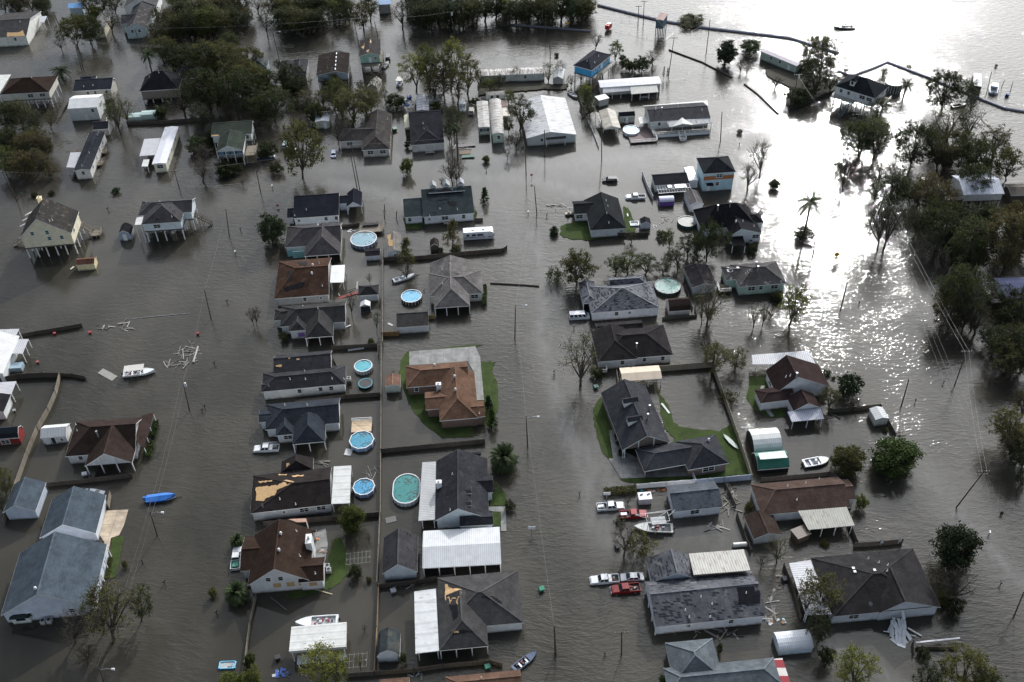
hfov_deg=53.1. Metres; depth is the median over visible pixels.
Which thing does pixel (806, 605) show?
storm stripped tree
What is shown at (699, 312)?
bare tree
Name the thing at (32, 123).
tree
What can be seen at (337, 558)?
lawn
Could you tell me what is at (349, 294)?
floating board
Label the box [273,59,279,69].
tree
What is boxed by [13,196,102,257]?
elevated house
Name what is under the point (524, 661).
boat
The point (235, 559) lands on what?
pickup truck
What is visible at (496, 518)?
lawn
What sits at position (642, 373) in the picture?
carport
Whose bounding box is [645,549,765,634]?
house
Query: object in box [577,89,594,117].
bank
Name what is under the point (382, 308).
plank fence
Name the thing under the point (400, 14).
bare tree
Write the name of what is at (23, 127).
tree
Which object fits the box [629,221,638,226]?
swimming pool
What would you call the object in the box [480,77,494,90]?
tree
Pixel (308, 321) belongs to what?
house
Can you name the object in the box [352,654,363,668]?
storm stripped tree
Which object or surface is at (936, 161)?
storm stripped tree
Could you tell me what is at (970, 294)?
storm stripped tree
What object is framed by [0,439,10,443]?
window
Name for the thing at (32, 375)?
plank fence
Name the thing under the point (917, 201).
tree
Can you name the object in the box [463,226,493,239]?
travel trailer
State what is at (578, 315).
parked van
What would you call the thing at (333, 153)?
parked car
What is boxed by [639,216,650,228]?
garden shed
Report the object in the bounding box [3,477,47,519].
garage
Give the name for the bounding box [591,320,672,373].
house
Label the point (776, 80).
bare tree
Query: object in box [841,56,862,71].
boat lift
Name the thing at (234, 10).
tree
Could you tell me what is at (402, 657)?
bush
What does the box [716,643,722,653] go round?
bush
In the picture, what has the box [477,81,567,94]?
bank
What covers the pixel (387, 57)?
parked car
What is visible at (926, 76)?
water barrier
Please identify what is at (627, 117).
garden shed
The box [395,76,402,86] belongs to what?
boat
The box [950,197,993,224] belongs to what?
storm stripped tree
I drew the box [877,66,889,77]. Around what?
palm tree
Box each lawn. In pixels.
[104,536,124,578]
[283,589,320,598]
[324,537,348,589]
[399,344,482,437]
[403,206,476,229]
[481,361,497,425]
[488,475,505,505]
[493,511,500,525]
[560,206,635,240]
[593,397,612,457]
[620,389,748,483]
[746,375,784,417]
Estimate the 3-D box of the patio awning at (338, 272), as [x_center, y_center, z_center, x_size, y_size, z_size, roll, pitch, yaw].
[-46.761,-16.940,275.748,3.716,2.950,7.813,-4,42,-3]
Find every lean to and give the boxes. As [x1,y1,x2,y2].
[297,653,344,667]
[429,94,442,107]
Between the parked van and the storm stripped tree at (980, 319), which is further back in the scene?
the parked van
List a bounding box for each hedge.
[105,556,113,576]
[144,447,152,457]
[146,439,155,449]
[149,419,159,437]
[482,283,486,305]
[603,484,636,496]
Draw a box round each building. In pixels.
[0,11,41,46]
[377,0,391,13]
[519,95,576,145]
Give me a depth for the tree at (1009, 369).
237.09 m
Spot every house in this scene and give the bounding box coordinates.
[0,76,61,107]
[0,329,31,381]
[0,381,19,419]
[1,531,111,623]
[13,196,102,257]
[65,412,155,474]
[68,3,85,15]
[72,75,117,99]
[93,11,110,37]
[120,1,155,38]
[123,0,162,13]
[135,198,212,242]
[139,65,198,102]
[211,120,258,164]
[240,519,324,593]
[250,54,269,74]
[250,454,331,520]
[259,398,339,452]
[261,350,345,399]
[274,257,331,305]
[274,301,345,346]
[280,59,308,83]
[285,222,341,261]
[287,188,362,225]
[316,51,350,88]
[339,109,391,156]
[359,37,384,77]
[403,178,474,223]
[404,110,443,153]
[406,361,485,427]
[428,255,483,315]
[435,449,492,528]
[437,570,523,658]
[445,670,521,681]
[572,192,625,237]
[573,50,614,89]
[578,275,659,320]
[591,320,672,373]
[601,379,728,477]
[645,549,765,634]
[655,13,667,36]
[663,638,780,681]
[666,481,722,518]
[693,201,763,243]
[696,156,735,191]
[717,261,786,295]
[750,477,855,520]
[754,355,829,411]
[810,537,940,623]
[830,74,891,117]
[937,174,1004,207]
[980,277,1023,310]
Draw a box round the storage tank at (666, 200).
[658,195,674,205]
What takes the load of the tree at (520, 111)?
on the water
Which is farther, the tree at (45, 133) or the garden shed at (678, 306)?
the tree at (45, 133)
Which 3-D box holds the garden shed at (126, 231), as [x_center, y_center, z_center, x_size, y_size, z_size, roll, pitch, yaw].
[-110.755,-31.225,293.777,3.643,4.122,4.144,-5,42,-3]
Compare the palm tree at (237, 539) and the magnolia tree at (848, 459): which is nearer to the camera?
the palm tree at (237, 539)
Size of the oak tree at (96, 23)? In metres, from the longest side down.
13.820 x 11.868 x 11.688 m
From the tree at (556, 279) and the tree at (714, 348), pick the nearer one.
the tree at (714, 348)
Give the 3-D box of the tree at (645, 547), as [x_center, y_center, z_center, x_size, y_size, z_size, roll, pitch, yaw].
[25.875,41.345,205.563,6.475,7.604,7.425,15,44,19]
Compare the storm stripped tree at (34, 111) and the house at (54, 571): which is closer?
the house at (54, 571)
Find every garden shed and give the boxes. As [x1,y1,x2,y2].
[40,423,71,444]
[76,257,97,270]
[93,121,112,135]
[118,222,133,240]
[128,110,157,120]
[315,111,330,128]
[358,284,378,301]
[365,248,380,260]
[367,76,381,92]
[377,627,400,662]
[380,677,409,681]
[385,373,400,392]
[387,231,400,256]
[396,311,428,333]
[430,237,438,250]
[486,91,504,99]
[553,67,564,83]
[618,111,634,123]
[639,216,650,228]
[666,297,690,316]
[684,188,703,211]
[744,510,781,544]
[773,629,813,655]
[868,406,888,425]
[1003,184,1023,202]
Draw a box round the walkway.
[760,385,773,416]
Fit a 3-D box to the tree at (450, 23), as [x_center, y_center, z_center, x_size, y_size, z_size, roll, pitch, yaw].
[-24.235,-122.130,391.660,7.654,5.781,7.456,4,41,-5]
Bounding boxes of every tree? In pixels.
[0,0,10,12]
[0,100,23,129]
[0,127,23,153]
[0,145,17,173]
[0,467,14,495]
[0,490,7,510]
[2,122,18,131]
[5,98,36,126]
[5,149,41,177]
[6,0,24,12]
[6,0,26,10]
[8,131,42,151]
[11,146,27,156]
[19,123,34,133]
[21,106,44,125]
[21,142,37,158]
[23,0,35,11]
[24,117,43,130]
[24,145,52,173]
[25,126,40,140]
[26,128,54,154]
[32,0,51,10]
[34,0,51,13]
[34,138,52,158]
[36,162,59,176]
[43,111,57,128]
[49,63,71,83]
[53,12,96,48]
[53,38,65,49]
[57,604,100,648]
[70,639,98,664]
[73,12,104,45]
[77,0,95,11]
[77,567,145,643]
[78,581,122,635]
[90,0,113,9]
[98,90,128,134]
[100,6,119,34]
[103,0,125,13]
[103,103,120,120]
[113,99,134,121]
[122,583,152,621]
[138,47,157,70]
[140,31,155,44]
[143,34,179,59]
[146,17,164,39]
[150,7,162,21]
[152,4,175,25]
[156,10,187,42]
[156,41,184,70]
[157,8,174,22]
[161,83,195,116]
[166,0,195,21]
[168,6,202,41]
[171,42,205,72]
[178,40,230,84]
[180,67,237,112]
[184,101,215,130]
[186,158,214,181]
[187,0,216,16]
[189,40,215,70]
[190,25,202,40]
[191,3,223,39]
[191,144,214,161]
[194,20,207,39]
[200,44,249,85]
[205,5,235,34]
[206,77,226,110]
[207,65,267,114]
[209,0,239,14]
[210,38,240,66]
[216,32,245,49]
[217,26,232,38]
[220,3,246,27]
[223,580,249,607]
[225,0,249,15]
[228,2,247,15]
[228,81,255,96]
[229,533,243,547]
[231,58,269,97]
[234,57,254,79]
[238,6,258,22]
[238,44,266,70]
[240,11,253,29]
[244,94,275,122]
[245,306,254,324]
[248,0,269,12]
[248,663,261,680]
[250,66,286,92]
[251,307,261,324]
[253,84,296,121]
[254,212,287,245]
[256,7,275,37]
[261,0,277,16]
[265,4,295,33]
[273,0,300,12]
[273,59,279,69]
[275,61,311,93]
[278,116,328,178]
[284,5,311,34]
[285,87,298,98]
[287,80,301,92]
[290,88,312,103]
[291,0,318,11]
[294,8,326,33]
[296,2,312,13]
[296,97,313,116]
[296,637,349,681]
[310,5,332,32]
[310,87,329,104]
[311,0,330,12]
[318,77,348,109]
[319,105,334,115]
[320,72,338,88]
[321,649,348,681]
[324,0,341,17]
[325,87,353,117]
[327,9,342,23]
[331,85,374,125]
[331,123,343,144]
[334,328,342,338]
[336,503,365,535]
[337,7,351,23]
[342,2,353,25]
[346,292,356,314]
[349,0,372,31]
[351,83,382,115]
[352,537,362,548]
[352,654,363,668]
[354,80,363,88]
[359,97,374,110]
[361,0,380,21]
[364,74,383,87]
[372,310,379,327]
[379,89,387,97]
[386,1,410,29]
[395,237,416,268]
[396,50,425,91]
[397,0,413,11]
[397,260,412,277]
[404,1,418,28]
[406,8,421,28]
[407,3,432,31]
[412,47,441,85]
[415,43,434,64]
[416,0,441,28]
[422,69,449,98]
[427,47,456,93]
[428,0,450,27]
[435,0,463,21]
[437,153,463,184]
[439,15,457,28]
[440,35,470,90]
[441,218,462,247]
[443,123,453,144]
[444,104,464,136]
[445,65,470,103]
[446,158,468,184]
[448,13,467,28]
[450,0,473,24]
[450,122,462,159]
[452,52,481,93]
[458,0,485,24]
[468,9,481,27]
[471,0,499,21]
[474,71,485,84]
[479,187,489,202]
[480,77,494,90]
[481,155,489,162]
[484,0,505,19]
[484,395,493,410]
[485,408,497,427]
[489,442,519,474]
[491,74,505,87]
[494,15,513,27]
[500,10,516,25]
[501,0,529,23]
[503,89,513,103]
[503,147,512,159]
[504,116,513,132]
[505,94,534,130]
[508,129,523,149]
[514,0,540,24]
[526,0,550,24]
[535,0,562,25]
[538,62,557,83]
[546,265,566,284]
[548,0,571,21]
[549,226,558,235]
[555,59,566,71]
[555,246,600,284]
[555,327,600,386]
[557,0,585,22]
[565,75,577,85]
[571,0,597,21]
[577,82,591,100]
[581,88,593,109]
[582,96,597,116]
[589,33,604,49]
[603,254,624,274]
[608,39,623,58]
[610,519,645,555]
[613,515,625,526]
[615,249,641,274]
[625,230,638,241]
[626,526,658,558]
[632,252,657,274]
[645,50,658,64]
[654,261,670,273]
[658,675,665,681]
[662,228,674,246]
[664,246,685,270]
[675,229,700,257]
[686,253,705,264]
[691,295,705,323]
[692,216,730,260]
[692,283,730,325]
[698,336,712,360]
[701,339,734,373]
[715,39,737,66]
[718,229,733,246]
[727,346,751,369]
[736,61,745,71]
[739,163,763,190]
[747,136,771,178]
[748,305,763,328]
[754,554,771,568]
[758,304,770,325]
[764,306,781,319]
[764,535,789,563]
[767,76,784,88]
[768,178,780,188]
[778,283,813,325]
[797,188,826,233]
[797,568,846,618]
[797,579,818,615]
[799,34,847,78]
[799,65,830,94]
[804,610,834,642]
[817,67,846,91]
[818,384,841,410]
[828,443,867,477]
[832,153,855,190]
[832,641,882,681]
[834,148,859,169]
[835,119,880,157]
[844,116,885,151]
[844,392,863,408]
[860,97,900,117]
[860,124,894,159]
[862,197,894,250]
[863,114,890,137]
[865,160,892,187]
[867,184,881,198]
[868,118,891,150]
[868,434,926,480]
[872,171,916,205]
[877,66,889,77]
[878,194,914,250]
[882,163,916,193]
[884,162,904,184]
[893,119,946,167]
[896,174,934,207]
[898,78,914,97]
[902,218,916,233]
[906,204,937,232]
[906,209,928,237]
[908,227,956,259]
[912,171,960,204]
[912,660,944,681]
[913,225,955,256]
[916,205,967,248]
[919,197,946,226]
[922,193,946,212]
[925,68,970,109]
[926,106,970,143]
[926,122,945,149]
[927,142,954,169]
[928,140,953,171]
[928,520,987,576]
[929,261,992,315]
[931,142,961,171]
[932,566,979,607]
[933,186,962,207]
[933,292,973,329]
[934,127,978,156]
[935,311,952,339]
[939,640,999,681]
[940,200,970,224]
[940,218,969,243]
[941,213,1008,268]
[941,225,973,250]
[944,235,980,264]
[948,296,984,333]
[949,129,996,163]
[949,137,1002,173]
[949,244,980,269]
[949,281,981,305]
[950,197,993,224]
[953,105,990,134]
[954,161,1002,191]
[954,334,972,348]
[957,296,987,331]
[957,298,997,335]
[959,77,978,97]
[961,90,982,109]
[963,236,1000,265]
[966,202,999,227]
[973,664,1008,681]
[974,201,1006,230]
[976,124,1012,157]
[976,274,1010,307]
[976,323,1010,353]
[978,206,1023,269]
[983,405,1023,444]
[986,322,1023,371]
[990,304,1023,330]
[991,338,1023,377]
[992,146,1023,180]
[996,284,1023,322]
[996,431,1023,466]
[997,228,1023,250]
[999,200,1023,247]
[999,321,1023,347]
[1001,340,1023,374]
[1001,425,1023,461]
[1003,337,1023,370]
[1003,437,1023,470]
[1010,390,1023,414]
[1012,467,1023,485]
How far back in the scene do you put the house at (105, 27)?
394.51 m
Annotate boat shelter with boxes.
[416,94,422,110]
[423,94,428,110]
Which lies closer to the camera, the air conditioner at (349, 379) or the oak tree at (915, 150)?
the air conditioner at (349, 379)
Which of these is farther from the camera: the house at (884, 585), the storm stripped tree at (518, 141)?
the storm stripped tree at (518, 141)
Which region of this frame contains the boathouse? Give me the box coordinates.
[971,73,981,95]
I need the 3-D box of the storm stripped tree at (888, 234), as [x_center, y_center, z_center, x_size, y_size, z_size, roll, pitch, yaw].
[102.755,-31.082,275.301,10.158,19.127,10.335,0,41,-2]
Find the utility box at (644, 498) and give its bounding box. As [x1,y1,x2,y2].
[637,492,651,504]
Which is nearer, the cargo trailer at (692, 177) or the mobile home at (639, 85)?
the cargo trailer at (692, 177)
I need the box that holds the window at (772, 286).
[770,284,778,288]
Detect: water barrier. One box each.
[508,23,590,31]
[597,4,838,53]
[837,61,1023,112]
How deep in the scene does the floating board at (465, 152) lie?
324.06 m
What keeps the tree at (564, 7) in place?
on the water
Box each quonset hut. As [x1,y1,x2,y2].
[746,427,782,452]
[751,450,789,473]
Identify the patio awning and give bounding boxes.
[289,518,308,527]
[330,265,345,289]
[418,462,435,528]
[689,549,749,574]
[751,351,814,372]
[774,658,789,681]
[788,408,823,428]
[789,560,830,622]
[798,507,854,536]
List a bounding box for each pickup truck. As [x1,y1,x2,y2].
[230,546,241,570]
[253,442,279,453]
[257,154,275,159]
[589,573,619,585]
[596,501,624,511]
[610,582,640,594]
[619,509,647,519]
[625,193,645,199]
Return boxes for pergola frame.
[345,652,366,667]
[346,551,369,564]
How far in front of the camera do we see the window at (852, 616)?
192.85 m
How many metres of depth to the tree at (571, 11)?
387.94 m
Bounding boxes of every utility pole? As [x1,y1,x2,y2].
[0,171,16,200]
[99,668,114,681]
[150,511,163,535]
[182,381,189,410]
[204,289,211,318]
[347,145,359,190]
[350,154,357,189]
[524,130,534,175]
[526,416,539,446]
[554,625,556,654]
[601,120,601,160]
[615,632,627,654]
[792,74,799,106]
[824,124,834,171]
[840,278,848,310]
[901,378,909,406]
[954,351,971,384]
[956,470,989,507]
[1013,591,1023,616]
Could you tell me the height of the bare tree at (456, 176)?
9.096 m
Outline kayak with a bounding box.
[724,434,737,448]
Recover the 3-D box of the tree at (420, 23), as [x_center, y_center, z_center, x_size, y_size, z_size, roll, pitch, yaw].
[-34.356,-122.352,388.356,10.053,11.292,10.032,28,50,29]
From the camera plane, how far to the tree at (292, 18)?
386.41 m
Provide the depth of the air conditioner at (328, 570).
204.78 m
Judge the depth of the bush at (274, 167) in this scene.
316.71 m
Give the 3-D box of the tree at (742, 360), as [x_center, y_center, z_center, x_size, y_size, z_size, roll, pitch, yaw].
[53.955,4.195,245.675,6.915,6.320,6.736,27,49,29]
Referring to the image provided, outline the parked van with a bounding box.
[568,310,589,319]
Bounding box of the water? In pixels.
[0,0,1023,681]
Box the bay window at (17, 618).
[9,614,32,623]
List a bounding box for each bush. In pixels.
[86,3,103,17]
[110,187,119,194]
[121,560,128,567]
[153,107,166,119]
[185,133,211,153]
[204,129,213,144]
[207,587,217,596]
[214,160,240,177]
[214,162,242,177]
[218,670,240,681]
[237,670,263,681]
[242,652,254,668]
[256,139,278,159]
[268,161,284,173]
[279,331,287,341]
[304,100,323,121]
[346,562,362,579]
[385,92,406,108]
[398,652,406,664]
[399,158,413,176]
[404,140,410,147]
[429,99,441,108]
[450,244,461,251]
[468,97,479,105]
[503,498,516,510]
[589,366,603,377]
[618,54,625,60]
[618,448,623,456]
[620,58,631,71]
[628,59,638,71]
[634,55,652,72]
[656,230,667,238]
[677,13,705,27]
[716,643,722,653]
[719,388,740,403]
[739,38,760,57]
[744,501,754,512]
[746,242,757,254]
[769,290,783,301]
[783,87,814,109]
[792,225,815,240]
[799,58,814,71]
[817,645,836,669]
[819,537,829,547]
[823,369,831,375]
[836,371,864,398]
[855,493,869,508]
[870,451,883,473]
[917,645,931,661]
[937,588,952,605]
[945,595,966,617]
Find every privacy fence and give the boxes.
[659,362,711,370]
[695,474,751,482]
[713,369,752,479]
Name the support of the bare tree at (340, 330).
on the water
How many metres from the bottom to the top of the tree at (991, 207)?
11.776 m
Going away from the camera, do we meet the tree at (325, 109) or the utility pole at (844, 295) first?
the utility pole at (844, 295)
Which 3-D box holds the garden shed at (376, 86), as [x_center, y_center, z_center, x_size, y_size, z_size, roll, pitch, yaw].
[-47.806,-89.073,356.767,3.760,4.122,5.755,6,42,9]
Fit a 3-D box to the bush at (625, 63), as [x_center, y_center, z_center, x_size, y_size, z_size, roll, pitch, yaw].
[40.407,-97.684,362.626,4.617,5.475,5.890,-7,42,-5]
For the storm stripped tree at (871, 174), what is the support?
on the water
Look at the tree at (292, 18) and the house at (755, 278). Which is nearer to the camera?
the house at (755, 278)
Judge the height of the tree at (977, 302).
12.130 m
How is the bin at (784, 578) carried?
on the water
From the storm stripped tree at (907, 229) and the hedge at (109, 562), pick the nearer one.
the hedge at (109, 562)
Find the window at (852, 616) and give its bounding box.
[848,615,858,618]
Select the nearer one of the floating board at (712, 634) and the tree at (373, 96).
the floating board at (712, 634)
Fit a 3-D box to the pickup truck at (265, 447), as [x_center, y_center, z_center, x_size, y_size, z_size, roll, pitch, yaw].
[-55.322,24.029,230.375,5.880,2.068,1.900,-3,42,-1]
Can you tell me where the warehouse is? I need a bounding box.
[479,67,544,81]
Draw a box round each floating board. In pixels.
[98,368,116,380]
[337,291,357,298]
[344,448,352,455]
[385,516,396,523]
[458,143,474,146]
[459,150,470,154]
[462,154,474,157]
[704,630,719,638]
[916,637,959,642]
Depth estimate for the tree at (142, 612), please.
193.58 m
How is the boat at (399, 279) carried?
on the water
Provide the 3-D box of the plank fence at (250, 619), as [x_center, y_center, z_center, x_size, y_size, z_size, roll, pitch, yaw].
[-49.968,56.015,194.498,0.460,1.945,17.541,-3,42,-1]
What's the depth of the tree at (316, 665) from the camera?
179.46 m
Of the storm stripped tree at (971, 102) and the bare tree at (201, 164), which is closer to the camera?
the bare tree at (201, 164)
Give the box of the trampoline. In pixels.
[356,376,373,388]
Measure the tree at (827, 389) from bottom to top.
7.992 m
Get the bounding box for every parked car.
[87,488,104,493]
[330,149,336,157]
[385,54,390,60]
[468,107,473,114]
[602,176,617,182]
[620,572,644,581]
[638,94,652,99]
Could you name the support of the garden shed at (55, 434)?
on the water
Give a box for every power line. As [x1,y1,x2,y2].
[526,418,553,622]
[889,200,967,348]
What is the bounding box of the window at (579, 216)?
[576,214,582,218]
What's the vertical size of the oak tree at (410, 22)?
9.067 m
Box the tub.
[390,587,395,593]
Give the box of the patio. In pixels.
[315,528,327,556]
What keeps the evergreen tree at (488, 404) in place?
on the lawn at (489, 382)
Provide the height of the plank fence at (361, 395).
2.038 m
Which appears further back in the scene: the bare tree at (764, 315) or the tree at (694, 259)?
the tree at (694, 259)
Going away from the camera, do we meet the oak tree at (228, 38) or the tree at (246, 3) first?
the oak tree at (228, 38)
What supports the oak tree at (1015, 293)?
on the water
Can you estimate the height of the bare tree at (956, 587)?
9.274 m
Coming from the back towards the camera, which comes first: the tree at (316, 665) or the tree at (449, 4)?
the tree at (449, 4)
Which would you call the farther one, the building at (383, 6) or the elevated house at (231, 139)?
the building at (383, 6)
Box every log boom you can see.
[669,49,732,77]
[744,83,778,113]
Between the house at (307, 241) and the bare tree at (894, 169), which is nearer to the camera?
the house at (307, 241)
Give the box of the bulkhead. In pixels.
[789,90,834,110]
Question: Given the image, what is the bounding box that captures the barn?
[0,426,24,444]
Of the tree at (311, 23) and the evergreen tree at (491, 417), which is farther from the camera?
the tree at (311, 23)
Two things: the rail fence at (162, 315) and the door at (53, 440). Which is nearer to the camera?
the door at (53, 440)
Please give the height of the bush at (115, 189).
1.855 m
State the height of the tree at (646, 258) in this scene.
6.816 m
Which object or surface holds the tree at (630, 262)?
on the water
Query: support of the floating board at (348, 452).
on the water
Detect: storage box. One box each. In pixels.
[594,94,608,106]
[790,524,810,543]
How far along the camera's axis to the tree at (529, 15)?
388.01 m
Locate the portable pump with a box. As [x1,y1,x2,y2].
[605,22,611,29]
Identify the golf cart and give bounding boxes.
[565,210,572,215]
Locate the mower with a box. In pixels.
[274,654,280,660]
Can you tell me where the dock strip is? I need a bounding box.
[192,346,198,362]
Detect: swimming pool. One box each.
[218,661,236,669]
[349,431,374,451]
[350,231,377,248]
[352,478,375,497]
[354,359,372,374]
[392,473,420,506]
[401,289,421,305]
[623,125,639,136]
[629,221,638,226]
[654,278,680,296]
[677,215,696,229]
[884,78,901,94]
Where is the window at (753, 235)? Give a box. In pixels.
[752,234,759,238]
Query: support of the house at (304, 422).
on the water
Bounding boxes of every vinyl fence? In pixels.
[636,479,695,488]
[642,170,652,199]
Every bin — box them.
[484,663,490,669]
[538,586,544,591]
[781,575,787,581]
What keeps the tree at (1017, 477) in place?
on the water
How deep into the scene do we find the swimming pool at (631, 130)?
330.33 m
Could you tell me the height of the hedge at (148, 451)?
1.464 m
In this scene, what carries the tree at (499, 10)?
on the water
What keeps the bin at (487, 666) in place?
on the water
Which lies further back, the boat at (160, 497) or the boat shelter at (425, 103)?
the boat shelter at (425, 103)
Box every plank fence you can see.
[0,372,57,381]
[2,426,38,524]
[21,323,82,336]
[36,372,60,429]
[46,473,132,486]
[57,97,70,121]
[59,372,86,379]
[107,491,111,508]
[126,117,209,124]
[242,594,256,674]
[262,511,378,525]
[294,392,380,401]
[331,343,378,359]
[341,223,359,226]
[347,660,502,676]
[374,583,378,670]
[376,511,379,582]
[377,574,452,587]
[380,343,381,515]
[381,331,398,335]
[381,438,484,453]
[382,245,383,344]
[382,246,506,260]
[618,232,648,235]
[662,309,696,319]
[684,284,692,310]
[724,481,736,507]
[736,511,751,553]
[760,472,837,481]
[783,562,801,620]
[828,404,880,412]
[849,526,858,541]
[853,538,903,547]
[881,403,896,437]
[912,640,914,656]
[916,646,954,649]
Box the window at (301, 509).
[299,508,309,512]
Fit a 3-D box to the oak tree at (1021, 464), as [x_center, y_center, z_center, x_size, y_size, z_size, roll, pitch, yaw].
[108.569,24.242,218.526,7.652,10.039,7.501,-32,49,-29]
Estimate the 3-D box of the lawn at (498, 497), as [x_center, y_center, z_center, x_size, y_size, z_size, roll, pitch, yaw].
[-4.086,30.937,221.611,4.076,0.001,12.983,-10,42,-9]
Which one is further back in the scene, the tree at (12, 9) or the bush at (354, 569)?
the tree at (12, 9)
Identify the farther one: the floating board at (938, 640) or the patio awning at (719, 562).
the patio awning at (719, 562)
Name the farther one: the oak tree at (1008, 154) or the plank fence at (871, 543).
the oak tree at (1008, 154)
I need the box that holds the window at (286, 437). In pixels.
[283,435,292,439]
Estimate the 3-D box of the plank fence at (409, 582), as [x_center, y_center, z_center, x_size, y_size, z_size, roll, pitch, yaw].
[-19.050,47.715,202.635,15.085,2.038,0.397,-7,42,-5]
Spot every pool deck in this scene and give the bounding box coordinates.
[351,417,371,433]
[359,221,382,233]
[628,126,657,142]
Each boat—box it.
[121,364,154,377]
[143,493,181,502]
[295,614,340,625]
[391,273,418,282]
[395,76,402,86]
[459,99,465,112]
[511,651,536,669]
[567,90,576,98]
[634,522,674,532]
[802,456,828,467]
[834,25,855,28]
[844,61,848,70]
[951,103,966,108]
[990,82,998,94]
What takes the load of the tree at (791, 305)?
on the water
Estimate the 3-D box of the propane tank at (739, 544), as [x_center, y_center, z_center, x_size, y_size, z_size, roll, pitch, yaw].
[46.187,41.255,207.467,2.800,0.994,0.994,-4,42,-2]
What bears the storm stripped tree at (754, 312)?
on the water
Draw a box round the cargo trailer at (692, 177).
[684,167,697,187]
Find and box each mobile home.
[66,131,107,179]
[139,126,179,172]
[477,98,509,142]
[598,76,661,100]
[638,100,712,140]
[760,48,802,72]
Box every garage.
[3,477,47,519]
[40,486,106,540]
[67,94,105,120]
[382,528,417,580]
[422,527,500,576]
[651,172,690,193]
[683,263,716,294]
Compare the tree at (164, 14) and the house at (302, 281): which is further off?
the tree at (164, 14)
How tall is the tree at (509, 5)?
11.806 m
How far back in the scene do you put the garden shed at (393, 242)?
283.59 m
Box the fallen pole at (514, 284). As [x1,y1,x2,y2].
[490,282,538,286]
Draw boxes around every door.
[44,438,50,444]
[50,438,57,443]
[360,305,370,311]
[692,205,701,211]
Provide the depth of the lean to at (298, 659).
189.20 m
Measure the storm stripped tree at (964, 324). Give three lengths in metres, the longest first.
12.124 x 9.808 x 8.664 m
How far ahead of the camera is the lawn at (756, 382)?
239.88 m
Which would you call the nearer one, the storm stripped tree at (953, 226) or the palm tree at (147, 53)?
the storm stripped tree at (953, 226)
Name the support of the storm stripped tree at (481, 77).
on the water
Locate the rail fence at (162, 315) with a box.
[132,313,189,318]
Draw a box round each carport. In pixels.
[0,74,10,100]
[40,16,48,29]
[289,622,346,660]
[331,465,352,511]
[414,589,438,660]
[595,108,620,131]
[619,365,661,386]
[731,236,745,252]
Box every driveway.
[100,510,127,551]
[409,346,483,399]
[489,506,505,530]
[609,430,686,477]
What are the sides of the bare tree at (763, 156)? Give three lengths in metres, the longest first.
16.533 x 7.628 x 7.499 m
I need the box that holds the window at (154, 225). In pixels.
[153,224,160,228]
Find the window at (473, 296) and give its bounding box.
[471,294,478,298]
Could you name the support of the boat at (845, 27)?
on the water
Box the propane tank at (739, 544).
[733,542,746,547]
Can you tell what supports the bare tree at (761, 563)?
on the water
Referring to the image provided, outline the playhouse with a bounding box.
[360,300,370,311]
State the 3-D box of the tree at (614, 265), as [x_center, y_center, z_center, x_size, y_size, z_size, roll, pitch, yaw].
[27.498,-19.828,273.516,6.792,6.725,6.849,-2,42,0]
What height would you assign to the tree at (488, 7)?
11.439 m
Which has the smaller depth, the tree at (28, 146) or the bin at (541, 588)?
the bin at (541, 588)
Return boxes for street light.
[514,305,526,338]
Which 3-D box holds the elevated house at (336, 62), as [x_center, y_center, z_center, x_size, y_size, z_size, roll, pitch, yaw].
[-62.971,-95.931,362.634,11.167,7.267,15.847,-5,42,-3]
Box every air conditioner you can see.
[40,618,46,625]
[46,617,53,624]
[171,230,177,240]
[326,567,331,573]
[347,376,351,383]
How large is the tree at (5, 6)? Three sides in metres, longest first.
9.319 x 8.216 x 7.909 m
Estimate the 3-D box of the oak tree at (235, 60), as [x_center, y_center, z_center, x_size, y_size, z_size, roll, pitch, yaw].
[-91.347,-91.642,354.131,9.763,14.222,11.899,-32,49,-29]
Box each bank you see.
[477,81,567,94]
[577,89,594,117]
[766,69,835,105]
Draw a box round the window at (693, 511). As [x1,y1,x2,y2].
[690,510,699,514]
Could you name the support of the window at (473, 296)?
in the house at (455, 281)
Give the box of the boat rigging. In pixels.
[636,509,674,529]
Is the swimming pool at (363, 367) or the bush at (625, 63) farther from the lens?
the bush at (625, 63)
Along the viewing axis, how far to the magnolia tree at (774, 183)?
303.73 m
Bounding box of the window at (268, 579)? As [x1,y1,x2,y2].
[265,577,271,581]
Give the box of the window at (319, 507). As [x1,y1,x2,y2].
[316,506,326,510]
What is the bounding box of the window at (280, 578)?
[277,576,283,580]
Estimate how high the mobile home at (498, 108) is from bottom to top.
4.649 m
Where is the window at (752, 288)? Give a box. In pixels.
[747,286,755,290]
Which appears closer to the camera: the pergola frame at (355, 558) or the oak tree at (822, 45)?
the pergola frame at (355, 558)
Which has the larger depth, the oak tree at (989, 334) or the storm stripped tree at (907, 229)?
the storm stripped tree at (907, 229)
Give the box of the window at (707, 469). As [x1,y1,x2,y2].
[702,466,714,471]
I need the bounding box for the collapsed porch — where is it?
[883,611,921,647]
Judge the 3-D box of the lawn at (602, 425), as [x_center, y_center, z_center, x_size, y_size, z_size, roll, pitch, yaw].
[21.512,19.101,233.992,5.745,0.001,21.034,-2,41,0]
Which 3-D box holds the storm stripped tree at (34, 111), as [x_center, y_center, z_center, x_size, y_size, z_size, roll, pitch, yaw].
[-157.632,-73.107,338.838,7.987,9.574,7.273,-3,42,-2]
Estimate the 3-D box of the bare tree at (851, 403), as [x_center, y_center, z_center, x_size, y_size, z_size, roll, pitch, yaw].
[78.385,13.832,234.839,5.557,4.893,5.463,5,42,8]
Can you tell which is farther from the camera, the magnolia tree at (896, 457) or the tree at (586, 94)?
the tree at (586, 94)

